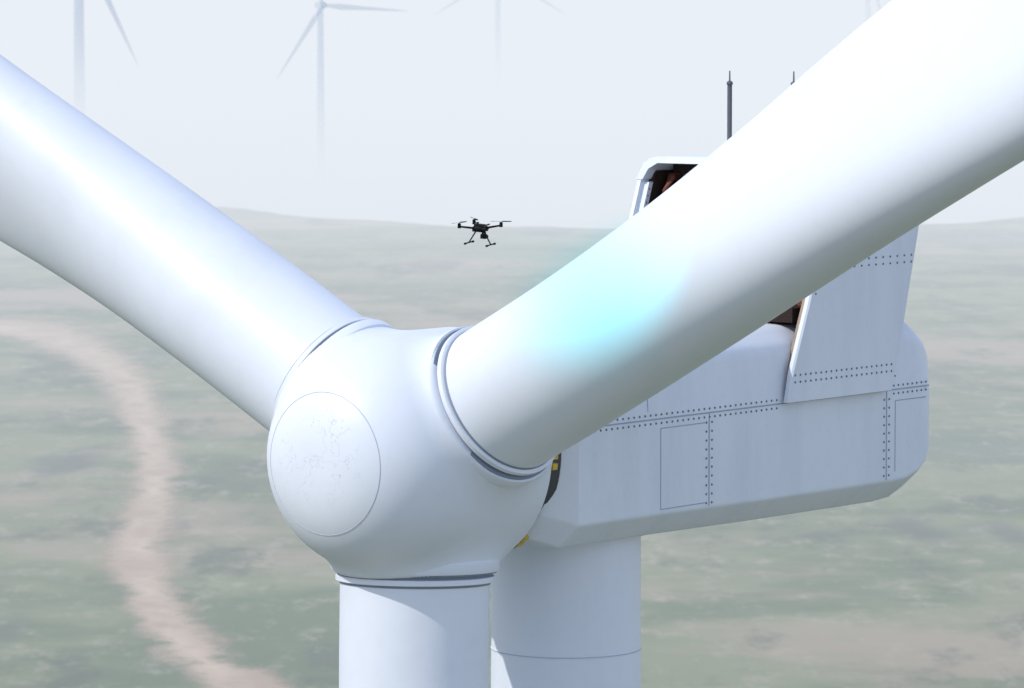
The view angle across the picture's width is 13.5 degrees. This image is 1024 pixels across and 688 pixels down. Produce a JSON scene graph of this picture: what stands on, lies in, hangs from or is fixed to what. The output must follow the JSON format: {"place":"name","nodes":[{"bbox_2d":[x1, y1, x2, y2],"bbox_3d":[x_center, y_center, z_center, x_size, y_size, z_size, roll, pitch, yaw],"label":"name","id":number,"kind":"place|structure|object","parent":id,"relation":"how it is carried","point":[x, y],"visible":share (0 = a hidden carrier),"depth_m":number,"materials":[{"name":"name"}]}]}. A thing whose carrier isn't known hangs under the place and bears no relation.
{"place":"outdoors","nodes":[
{"label":"outdoors","id":0,"kind":"place"},
{"bbox_2d":[0,315,295,687],"bbox_3d":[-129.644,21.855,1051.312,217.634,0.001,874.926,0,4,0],"label":"dirt path","id":1,"kind":"structure","parent":0,"point":[136,564],"depth_m":875.66,"materials":[{"name":"beige soil"}]},
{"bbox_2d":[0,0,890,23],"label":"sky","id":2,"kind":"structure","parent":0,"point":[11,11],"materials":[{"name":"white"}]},
{"bbox_2d":[452,217,511,246],"bbox_3d":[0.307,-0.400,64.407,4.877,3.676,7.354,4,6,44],"label":"drone","id":3,"kind":"object","parent":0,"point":[482,228],"visible":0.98,"depth_m":60.46,"materials":[{"name":"black plastic"}]},
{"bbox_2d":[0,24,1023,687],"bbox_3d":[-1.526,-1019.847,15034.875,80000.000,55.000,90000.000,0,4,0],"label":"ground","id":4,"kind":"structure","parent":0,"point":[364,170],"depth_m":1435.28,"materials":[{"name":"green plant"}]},
{"bbox_2d":[0,0,1023,687],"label":"wind turbine","id":5,"kind":"object","parent":4,"relation":"on","point":[722,334],"visible":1,"depth_m":68.17,"materials":[{"name":"metal"}]}
]}

